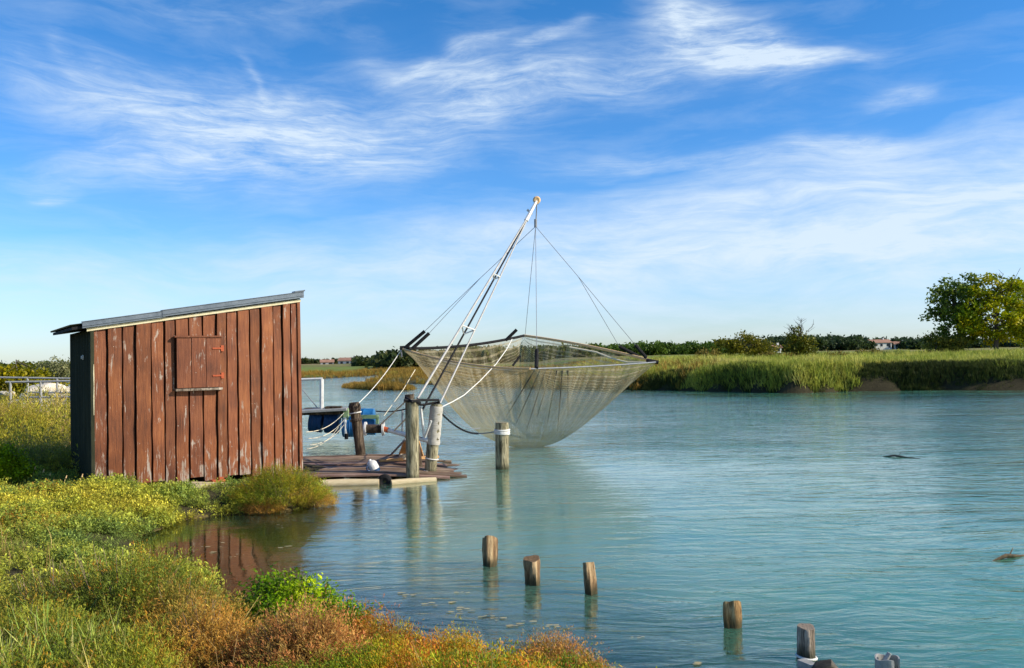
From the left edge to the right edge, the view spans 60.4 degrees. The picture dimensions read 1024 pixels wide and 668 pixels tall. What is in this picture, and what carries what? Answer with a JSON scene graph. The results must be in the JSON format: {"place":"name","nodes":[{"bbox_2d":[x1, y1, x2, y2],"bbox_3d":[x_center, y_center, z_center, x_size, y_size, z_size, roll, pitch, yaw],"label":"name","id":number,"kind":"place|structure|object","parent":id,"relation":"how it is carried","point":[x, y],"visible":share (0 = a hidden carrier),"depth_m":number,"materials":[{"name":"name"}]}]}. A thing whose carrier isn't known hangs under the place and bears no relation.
{"place":"outdoors","nodes":[
{"label":"outdoors","id":0,"kind":"place"},
{"bbox_2d":[0,347,1023,667],"bbox_3d":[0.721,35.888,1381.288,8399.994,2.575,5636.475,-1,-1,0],"label":"ground","id":1,"kind":"structure","parent":0,"point":[246,549],"depth_m":9.49,"materials":[{"name":"soil"}]},
{"bbox_2d":[0,391,14,395],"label":"rock","id":2,"kind":"object","parent":1,"relation":"on","point":[2,392],"visible":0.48,"depth_m":37.58,"materials":[{"name":"stone"}]},
{"bbox_2d":[0,438,41,483],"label":"marsh shrub","id":3,"kind":"object","parent":1,"relation":"on","point":[8,456],"visible":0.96,"depth_m":14.49,"materials":[{"name":"green plant"}]},
{"bbox_2d":[0,601,51,647],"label":"grass clump","id":4,"kind":"object","parent":1,"relation":"on","point":[18,624],"visible":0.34,"depth_m":5.14,"materials":[{"name":"green plant"}]},
{"bbox_2d":[0,359,64,371],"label":"distant wood","id":5,"kind":"object","parent":1,"relation":"on","point":[32,365],"visible":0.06,"depth_m":159.11,"materials":[{"name":"green plant"}]},
{"bbox_2d":[0,396,68,438],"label":"marsh shrub","id":6,"kind":"object","parent":1,"relation":"on","point":[11,411],"visible":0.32,"depth_m":23.65,"materials":[{"name":"green plant"}]},
{"bbox_2d":[0,359,69,393],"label":"hedge tree","id":7,"kind":"object","parent":1,"relation":"on","point":[9,372],"visible":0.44,"depth_m":61.23,"materials":[{"name":"green plant"}]},
{"bbox_2d":[5,380,70,422],"bbox_3d":[-15.277,2.300,28.959,2.767,1.552,0.084,-1,-1,0],"label":"railing","id":8,"kind":"object","parent":1,"relation":"on","point":[39,382],"visible":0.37,"depth_m":28.95,"materials":[{"name":"metal"}]},
{"bbox_2d":[12,398,66,412],"bbox_3d":[-19.018,2.931,35.947,4.800,0.674,4.400,-1,-1,0],"label":"rubble","id":9,"kind":"object","parent":1,"relation":"on","point":[42,405],"visible":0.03,"depth_m":35.01,"materials":[{"name":"stone"}]},
{"bbox_2d":[25,383,52,394],"bbox_3d":[-19.348,2.271,35.911,0.970,0.340,1.281,-7,7,0],"label":"rock","id":10,"kind":"object","parent":9,"relation":"on","point":[47,385],"visible":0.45,"depth_m":35.83,"materials":[{"name":"stone"}]},
{"bbox_2d":[35,389,55,395],"bbox_3d":[-19.247,2.491,36.260,1.148,0.438,1.037,-1,-1,-6],"label":"rock","id":11,"kind":"object","parent":9,"relation":"on","point":[51,390],"visible":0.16,"depth_m":35.84,"materials":[{"name":"stone"}]},
{"bbox_2d":[42,383,65,390],"bbox_3d":[-19.080,2.213,36.605,1.030,0.318,0.945,8,-8,-19],"label":"rock","id":12,"kind":"object","parent":11,"relation":"on","point":[60,386],"visible":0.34,"depth_m":36.38,"materials":[{"name":"stone"}]},
{"bbox_2d":[55,386,69,395],"bbox_3d":[-18.985,2.417,36.924,1.270,0.340,0.970,4,11,34],"label":"rock","id":13,"kind":"object","parent":9,"relation":"on","point":[67,387],"visible":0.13,"depth_m":36.70,"materials":[{"name":"stone"}]},
{"bbox_2d":[10,439,71,468],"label":"marsh shrub","id":14,"kind":"object","parent":1,"relation":"on","point":[60,452],"visible":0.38,"depth_m":15.98,"materials":[{"name":"green plant"}]},
{"bbox_2d":[0,378,83,476],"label":"marsh plants","id":15,"kind":"object","parent":1,"relation":"on","point":[60,409],"visible":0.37,"depth_m":21.74,"materials":[{"name":"green plant"}]},
{"bbox_2d":[0,376,69,401],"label":"railing","id":16,"kind":"object","parent":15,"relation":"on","point":[56,378],"visible":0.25,"depth_m":32.95,"materials":[{"name":"metal"}]},
{"bbox_2d":[29,355,69,379],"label":"round tree","id":17,"kind":"object","parent":1,"relation":"on","point":[60,367],"visible":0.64,"depth_m":94.38,"materials":[{"name":"green plant"}]},
{"bbox_2d":[11,593,94,653],"bbox_3d":[-2.690,1.724,5.039,0.642,0.414,0.280,-1,-2,-21],"label":"grass clump","id":18,"kind":"object","parent":1,"relation":"on","point":[47,619],"visible":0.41,"depth_m":5.05,"materials":[{"name":"green plant"}]},
{"bbox_2d":[0,560,126,634],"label":"marsh shrub","id":19,"kind":"object","parent":1,"relation":"on","point":[16,590],"visible":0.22,"depth_m":6.05,"materials":[{"name":"green plant"}]},
{"bbox_2d":[0,580,130,657],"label":"marsh shrub","id":20,"kind":"object","parent":1,"relation":"on","point":[25,619],"visible":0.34,"depth_m":5.19,"materials":[{"name":"green plant"}]},
{"bbox_2d":[47,617,111,664],"bbox_3d":[-2.382,1.724,4.878,0.358,0.343,0.256,-1,-2,-21],"label":"grass clump","id":21,"kind":"object","parent":1,"relation":"on","point":[81,636],"visible":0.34,"depth_m":4.87,"materials":[{"name":"green plant"}]},
{"bbox_2d":[0,595,204,667],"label":"marsh plants","id":22,"kind":"object","parent":1,"relation":"on","point":[138,647],"visible":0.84,"depth_m":4.76,"materials":[{"name":"green plant"}]},
{"bbox_2d":[0,538,237,636],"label":"marsh shrub","id":23,"kind":"object","parent":1,"relation":"on","point":[145,576],"visible":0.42,"depth_m":5.92,"materials":[{"name":"green plant"}]},
{"bbox_2d":[0,461,338,638],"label":"ground cover","id":24,"kind":"object","parent":1,"relation":"on","point":[34,502],"visible":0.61,"depth_m":11.40,"materials":[{"name":"green plant"}]},
{"bbox_2d":[50,290,304,482],"bbox_3d":[-6.051,0.906,15.896,3.780,3.287,2.980,0,-2,-33],"label":"fishing hut","id":25,"kind":"object","parent":1,"relation":"on","point":[208,392],"visible":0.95,"depth_m":14.74,"materials":[{"name":"brown wood"}]},
{"bbox_2d":[103,570,265,648],"bbox_3d":[-2.133,1.803,5.844,1.119,0.511,0.906,-1,-1,0],"label":"marsh shrub","id":26,"kind":"object","parent":1,"relation":"on","point":[166,604],"visible":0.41,"depth_m":5.75,"materials":[{"name":"green plant"}]},
{"bbox_2d":[149,481,223,486],"bbox_3d":[-5.222,2.497,14.588,1.637,0.118,0.111,-1,-1,7],"label":"log","id":27,"kind":"object","parent":1,"relation":"on","point":[194,482],"visible":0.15,"depth_m":14.56,"materials":[{"name":"brown wood"}]},
{"bbox_2d":[210,477,225,481],"bbox_3d":[-4.923,2.448,14.713,0.243,0.110,0.140,0,-2,-33],"label":"brick","id":28,"kind":"object","parent":27,"relation":"on","point":[218,479],"visible":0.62,"depth_m":14.68,"materials":[{"name":"orange brick"}]},
{"bbox_2d":[131,589,268,667],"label":"marsh shrub","id":29,"kind":"object","parent":1,"relation":"on","point":[210,624],"visible":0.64,"depth_m":5.18,"materials":[{"name":"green plant"}]},
{"bbox_2d":[195,484,227,489],"bbox_3d":[-4.831,2.480,14.270,0.822,0.114,0.117,-1,-1,-6],"label":"log","id":30,"kind":"object","parent":1,"relation":"on","point":[197,485],"visible":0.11,"depth_m":14.21,"materials":[{"name":"brown wood"}]},
{"bbox_2d":[237,496,290,514],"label":"marsh shrub","id":31,"kind":"object","parent":1,"relation":"on","point":[260,509],"visible":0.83,"depth_m":12.68,"materials":[{"name":"green plant"}]},
{"bbox_2d":[225,459,336,505],"bbox_3d":[-3.422,2.165,13.083,1.696,0.697,1.383,-1,-1,0],"label":"marsh shrub","id":32,"kind":"object","parent":1,"relation":"on","point":[307,484],"visible":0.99,"depth_m":12.84,"materials":[{"name":"green plant"}]},
{"bbox_2d":[205,581,377,667],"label":"marsh shrub","id":33,"kind":"object","parent":1,"relation":"on","point":[293,643],"visible":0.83,"depth_m":5.00,"materials":[{"name":"brown plant"}]},
{"bbox_2d":[226,562,361,652],"bbox_3d":[-1.539,1.895,6.136,1.202,0.607,1.047,-1,-1,0],"label":"marsh shrub","id":34,"kind":"object","parent":1,"relation":"on","point":[278,596],"visible":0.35,"depth_m":6.07,"materials":[{"name":"green plant"}]},
{"bbox_2d":[0,529,609,667],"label":"dry stalks","id":35,"kind":"object","parent":1,"relation":"on","point":[155,612],"visible":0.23,"depth_m":5.13,"materials":[{"name":"beige plant"}]},
{"bbox_2d":[320,358,333,363],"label":"farmhouse","id":36,"kind":"object","parent":1,"relation":"on","point":[329,361],"visible":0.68,"depth_m":378.18,"materials":[{"name":"paint"}]},
{"bbox_2d":[337,356,353,363],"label":"farmhouse","id":37,"kind":"object","parent":1,"relation":"on","point":[344,360],"visible":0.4,"depth_m":377.77,"materials":[{"name":"paint"}]},
{"bbox_2d":[321,596,382,641],"bbox_3d":[-1.169,2.068,6.112,0.792,0.469,0.696,-1,-1,0],"label":"marsh shrub","id":38,"kind":"object","parent":1,"relation":"on","point":[355,609],"visible":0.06,"depth_m":6.09,"materials":[{"name":"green plant"}]},
{"bbox_2d":[88,620,656,667],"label":"glasswort","id":39,"kind":"object","parent":1,"relation":"on","point":[381,657],"visible":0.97,"depth_m":4.79,"materials":[{"name":"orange plant"}]},
{"bbox_2d":[341,380,416,389],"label":"islet plants","id":40,"kind":"object","parent":1,"relation":"on","point":[371,384],"visible":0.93,"depth_m":62.71,"materials":[{"name":"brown plant"}]},
{"bbox_2d":[301,346,461,368],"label":"distant wood","id":41,"kind":"object","parent":1,"relation":"on","point":[382,359],"visible":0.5,"depth_m":160.43,"materials":[{"name":"green plant"}]},
{"bbox_2d":[331,594,446,660],"bbox_3d":[-0.820,1.877,5.497,1.047,0.544,0.866,-1,-1,0],"label":"marsh shrub","id":42,"kind":"object","parent":1,"relation":"on","point":[384,628],"visible":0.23,"depth_m":5.45,"materials":[{"name":"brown plant"}]},
{"bbox_2d":[409,614,508,665],"bbox_3d":[-0.402,1.966,5.470,0.978,0.457,0.856,-1,-1,0],"label":"marsh shrub","id":43,"kind":"object","parent":1,"relation":"on","point":[461,641],"visible":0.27,"depth_m":5.44,"materials":[{"name":"brown plant"}]},
{"bbox_2d":[301,354,722,390],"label":"salt marsh","id":44,"kind":"structure","parent":1,"relation":"on","point":[396,373],"depth_m":80.42,"materials":[{"name":"green plant"}]},
{"bbox_2d":[443,342,598,363],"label":"distant wood","id":45,"kind":"object","parent":1,"relation":"on","point":[528,356],"visible":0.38,"depth_m":242.88,"materials":[{"name":"green plant"}]},
{"bbox_2d":[496,624,612,667],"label":"marsh shrub","id":46,"kind":"object","parent":1,"relation":"on","point":[546,644],"visible":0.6,"depth_m":5.54,"materials":[{"name":"brown plant"}]},
{"bbox_2d":[568,653,625,667],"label":"marsh shrub","id":47,"kind":"object","parent":1,"relation":"on","point":[598,662],"visible":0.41,"depth_m":5.51,"materials":[{"name":"brown plant"}]},
{"bbox_2d":[589,339,726,356],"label":"pine wood","id":48,"kind":"object","parent":1,"relation":"on","point":[657,347],"visible":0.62,"depth_m":306.32,"materials":[{"name":"green plant"}]},
{"bbox_2d":[694,347,721,356],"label":"bush","id":49,"kind":"object","parent":1,"relation":"on","point":[707,352],"visible":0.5,"depth_m":73.66,"materials":[{"name":"green plant"}]},
{"bbox_2d":[710,329,784,356],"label":"bush","id":50,"kind":"object","parent":1,"relation":"on","point":[738,346],"visible":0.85,"depth_m":81.58,"materials":[{"name":"green plant"}]},
{"bbox_2d":[771,343,782,352],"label":"farmhouse","id":51,"kind":"object","parent":1,"relation":"on","point":[777,346],"visible":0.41,"depth_m":298.62,"materials":[{"name":"paint"}]},
{"bbox_2d":[756,348,799,356],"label":"bush","id":52,"kind":"object","parent":1,"relation":"on","point":[772,353],"visible":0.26,"depth_m":75.98,"materials":[{"name":"green plant"}]},
{"bbox_2d":[546,346,1023,392],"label":"bank grass","id":53,"kind":"structure","parent":1,"relation":"on","point":[814,371],"depth_m":46.84,"materials":[{"name":"green plant"}]},
{"bbox_2d":[781,318,821,355],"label":"bush","id":54,"kind":"object","parent":1,"relation":"on","point":[802,345],"visible":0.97,"depth_m":83.63,"materials":[{"name":"green plant"}]},
{"bbox_2d":[823,347,856,355],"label":"bush","id":55,"kind":"object","parent":1,"relation":"on","point":[839,352],"visible":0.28,"depth_m":77.84,"materials":[{"name":"green plant"}]},
{"bbox_2d":[714,332,1022,352],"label":"distant wood","id":56,"kind":"object","parent":1,"relation":"on","point":[840,342],"visible":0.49,"depth_m":397.07,"materials":[{"name":"green plant"}]},
{"bbox_2d":[853,347,883,353],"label":"bush","id":57,"kind":"object","parent":1,"relation":"on","point":[874,350],"visible":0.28,"depth_m":94.74,"materials":[{"name":"green plant"}]},
{"bbox_2d":[865,338,892,349],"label":"farmhouse","id":58,"kind":"object","parent":1,"relation":"on","point":[884,344],"visible":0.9,"depth_m":417.16,"materials":[{"name":"paint"}]},
{"bbox_2d":[892,340,902,348],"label":"farmhouse","id":59,"kind":"object","parent":1,"relation":"on","point":[894,344],"visible":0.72,"depth_m":418.35,"materials":[{"name":"paint"}]},
{"bbox_2d":[915,331,970,352],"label":"bush","id":60,"kind":"object","parent":1,"relation":"on","point":[940,343],"visible":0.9,"depth_m":83.67,"materials":[{"name":"green plant"}]},
{"bbox_2d":[918,272,990,350],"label":"dark evergreen","id":61,"kind":"object","parent":1,"relation":"on","point":[944,311],"visible":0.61,"depth_m":85.37,"materials":[{"name":"green plant"}]},
{"bbox_2d":[952,269,1023,349],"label":"yellowing tree","id":62,"kind":"object","parent":1,"relation":"on","point":[1014,321],"visible":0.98,"depth_m":83.32,"materials":[{"name":"green plant"}]},
{"bbox_2d":[990,282,1023,347],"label":"yellowing tree","id":63,"kind":"object","parent":1,"relation":"on","point":[1022,296],"visible":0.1,"depth_m":89.84,"materials":[{"name":"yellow plant"}]},
{"bbox_2d":[0,0,1023,363],"label":"sky","id":64,"kind":"structure","parent":0,"point":[708,170],"materials":[{"name":"blue"}]},
{"bbox_2d":[67,375,1023,667],"bbox_3d":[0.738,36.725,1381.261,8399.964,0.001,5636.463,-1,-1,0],"label":"water","id":65,"kind":"structure","parent":0,"point":[779,515],"depth_m":11.79,"materials":[{"name":"teal liquid"}]},
{"bbox_2d":[289,489,341,507],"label":"marsh shrub","id":66,"kind":"object","parent":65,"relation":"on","point":[331,499],"visible":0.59,"depth_m":13.18,"materials":[{"name":"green plant"}]},
{"bbox_2d":[301,378,378,438],"bbox_3d":[-4.752,1.986,24.160,2.420,1.629,2.100,-1,-1,0],"label":"boat","id":67,"kind":"object","parent":65,"relation":"on","point":[321,417],"visible":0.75,"depth_m":23.37,"materials":[{"name":"blue plastic"}]},
{"bbox_2d":[243,454,466,488],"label":"platform","id":68,"kind":"structure","parent":65,"relation":"on","point":[355,465],"depth_m":16.56,"materials":[{"name":"brown wood"}]},
{"bbox_2d":[366,459,379,470],"bbox_3d":[-2.572,2.461,16.318,0.253,0.288,0.217,-1,-1,0],"label":"plastic float","id":69,"kind":"object","parent":68,"relation":"on","point":[372,465],"visible":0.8,"depth_m":16.25,"materials":[{"name":"white paint"}]},
{"bbox_2d":[378,474,391,488],"bbox_3d":[-2.234,2.592,15.456,0.270,0.270,0.110,-1,-1,0],"label":"tyre fender","id":70,"kind":"object","parent":68,"relation":"hanging from","point":[386,477],"visible":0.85,"depth_m":15.41,"materials":[{"name":"black rubber"}]},
{"bbox_2d":[363,422,427,455],"bbox_3d":[-2.204,2.142,17.795,1.264,0.881,2.362,-1,-1,0],"label":"winch","id":71,"kind":"object","parent":68,"relation":"on","point":[382,429],"visible":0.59,"depth_m":16.88,"materials":[{"name":"white paint"}]},
{"bbox_2d":[379,402,404,425],"bbox_3d":[-2.237,1.486,16.519,0.029,0.583,1.146,0,-2,-37],"label":"rope","id":72,"kind":"object","parent":71,"relation":"attached to","point":[391,414],"visible":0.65,"depth_m":16.53,"materials":[{"name":"grey fabric"}]},
{"bbox_2d":[399,454,405,459],"bbox_3d":[-2.178,2.473,17.728,0.213,0.113,0.216,-1,-1,0],"label":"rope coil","id":73,"kind":"object","parent":68,"relation":"on","point":[403,456],"visible":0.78,"depth_m":17.66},
{"bbox_2d":[379,456,438,461],"bbox_3d":[-2.077,2.517,17.782,1.240,0.050,0.100,-1,-2,-23],"label":"loose plank","id":74,"kind":"object","parent":68,"relation":"on","point":[392,459],"visible":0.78,"depth_m":17.62,"materials":[{"name":"orange wood"}]},
{"bbox_2d":[390,196,540,454],"bbox_3d":[-1.487,-0.400,18.987,2.160,5.972,6.295,-2,-2,24],"label":"net boom","id":75,"kind":"object","parent":68,"relation":"on","point":[536,200],"visible":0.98,"depth_m":18.11,"materials":[{"name":"metal"}]},
{"bbox_2d":[400,227,658,447],"bbox_3d":[0.422,0.060,21.421,4.664,5.374,4.383,0,-2,-43],"label":"lift net","id":76,"kind":"object","parent":75,"relation":"hanging from","point":[499,369],"visible":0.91,"depth_m":21.11,"materials":[{"name":"beige fabric"}]},
{"bbox_2d":[443,339,511,406],"bbox_3d":[-0.632,0.776,18.891,0.192,1.405,4.581,-2,-2,19],"label":"rope","id":77,"kind":"object","parent":76,"relation":"attached to","point":[481,379],"visible":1,"depth_m":18.46,"materials":[{"name":"white fabric"}]},
{"bbox_2d":[348,402,365,454],"bbox_3d":[-3.312,2.205,18.924,0.390,1.492,0.279,-1,-1,0],"label":"mooring post","id":78,"kind":"object","parent":65,"relation":"in","point":[356,419],"visible":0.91,"depth_m":18.83,"materials":[{"name":"brown wood"}]},
{"bbox_2d":[359,350,400,402],"bbox_3d":[-3.051,0.986,20.170,0.017,1.236,2.540,-2,-1,16],"label":"rope","id":79,"kind":"object","parent":78,"relation":"attached to","point":[381,378],"visible":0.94,"depth_m":20.28,"materials":[{"name":"white fabric"}]},
{"bbox_2d":[401,410,402,431],"bbox_3d":[-2.486,1.978,19.958,0.051,0.526,0.043,-1,-1,0],"label":"mooring pin","id":80,"kind":"object","parent":65,"relation":"in","point":[402,420],"visible":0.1,"depth_m":19.94,"materials":[{"name":"metal"}]},
{"bbox_2d":[405,399,418,477],"bbox_3d":[-1.798,2.156,15.893,0.256,1.958,0.250,-1,-1,0],"label":"mooring post","id":81,"kind":"object","parent":65,"relation":"in","point":[412,435],"visible":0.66,"depth_m":15.79,"materials":[{"name":"beige wood"}]},
{"bbox_2d":[405,394,422,466],"bbox_3d":[-1.921,2.029,17.312,0.352,1.701,0.203,-1,-1,0],"label":"mooring post","id":82,"kind":"object","parent":65,"relation":"in","point":[410,396],"visible":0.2,"depth_m":17.25,"materials":[{"name":"wood"}]},
{"bbox_2d":[384,370,414,415],"bbox_3d":[-2.201,1.177,18.008,0.186,0.874,1.950,-1,-1,12],"label":"rope","id":83,"kind":"object","parent":82,"relation":"attached to","point":[400,393],"visible":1,"depth_m":17.60,"materials":[{"name":"white fabric"}]},
{"bbox_2d":[424,404,442,470],"bbox_3d":[-1.510,2.240,16.714,0.432,1.839,0.270,-1,-1,0],"label":"mooring post","id":84,"kind":"object","parent":65,"relation":"in","point":[434,432],"visible":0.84,"depth_m":16.62,"materials":[{"name":"white wood"}]},
{"bbox_2d":[442,413,477,434],"bbox_3d":[-1.032,1.837,17.859,0.054,0.622,2.317,-2,-1,15],"label":"chain","id":85,"kind":"object","parent":84,"relation":"hanging from","point":[453,424],"visible":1,"depth_m":17.68,"materials":[{"name":"grey metal"}]},
{"bbox_2d":[443,410,478,428],"bbox_3d":[-1.006,1.728,17.812,0.014,0.546,2.195,-2,-1,17],"label":"rope","id":86,"kind":"object","parent":84,"relation":"attached to","point":[459,423],"visible":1,"depth_m":17.66,"materials":[{"name":"fabric"}]},
{"bbox_2d":[201,524,701,664],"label":"floating leaves","id":87,"kind":"object","parent":65,"relation":"on","point":[696,663],"visible":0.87,"depth_m":7.61,"materials":[{"name":"green plant"}]},
{"bbox_2d":[482,535,497,566],"bbox_3d":[-0.227,2.521,9.256,0.172,0.833,0.174,-1,-1,0],"label":"stump","id":88,"kind":"object","parent":65,"relation":"in","point":[490,550],"visible":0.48,"depth_m":9.20,"materials":[{"name":"brown wood"}]},
{"bbox_2d":[494,422,509,469],"bbox_3d":[-0.184,2.433,17.207,0.322,1.408,0.320,-1,-1,0],"label":"mooring post","id":89,"kind":"object","parent":65,"relation":"in","point":[502,431],"visible":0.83,"depth_m":17.10,"materials":[{"name":"brown wood"}]},
{"bbox_2d":[523,555,542,614],"bbox_3d":[0.205,2.530,8.478,0.185,0.763,0.189,-1,-1,0],"label":"stump","id":90,"kind":"object","parent":65,"relation":"in","point":[531,564],"visible":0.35,"depth_m":8.43,"materials":[{"name":"brown wood"}]},
{"bbox_2d":[583,562,599,625],"bbox_3d":[0.740,2.490,8.093,0.163,0.804,0.129,-1,-1,0],"label":"stump","id":91,"kind":"object","parent":65,"relation":"in","point":[590,580],"visible":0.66,"depth_m":8.05,"materials":[{"name":"brown wood"}]},
{"bbox_2d":[723,601,741,658],"bbox_3d":[1.765,2.482,7.049,0.160,0.724,0.160,-1,-1,0],"label":"stump","id":92,"kind":"object","parent":65,"relation":"in","point":[732,614],"visible":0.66,"depth_m":7.00,"materials":[{"name":"brown wood"}]},
{"bbox_2d":[797,658,814,667],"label":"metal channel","id":93,"kind":"object","parent":65,"relation":"in","point":[803,663],"visible":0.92,"depth_m":6.08,"materials":[{"name":"grey metal"}]},
{"bbox_2d":[795,623,817,661],"bbox_3d":[2.103,2.450,6.279,0.160,0.736,0.155,-1,-1,0],"label":"stump","id":94,"kind":"object","parent":65,"relation":"in","point":[805,640],"visible":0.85,"depth_m":6.24,"materials":[{"name":"grey wood"}]},
{"bbox_2d":[811,659,837,667],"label":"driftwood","id":95,"kind":"object","parent":65,"relation":"on","point":[828,663],"visible":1,"depth_m":5.94,"materials":[{"name":"grey wood"}]},
{"bbox_2d":[875,652,899,667],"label":"split pipe","id":96,"kind":"object","parent":65,"relation":"in","point":[888,660],"visible":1,"depth_m":5.90,"materials":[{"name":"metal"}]},
{"bbox_2d":[883,453,913,457],"bbox_3d":[7.846,2.452,17.762,0.732,0.113,0.084,-2,-2,36],"label":"driftwood","id":97,"kind":"object","parent":65,"relation":"on","point":[897,456],"visible":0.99,"depth_m":17.77,"materials":[{"name":"wood"}]},
{"bbox_2d":[992,548,1023,560],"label":"driftwood","id":98,"kind":"object","parent":65,"relation":"on","point":[1010,555],"visible":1,"depth_m":9.11,"materials":[{"name":"brown wood"}]}
]}

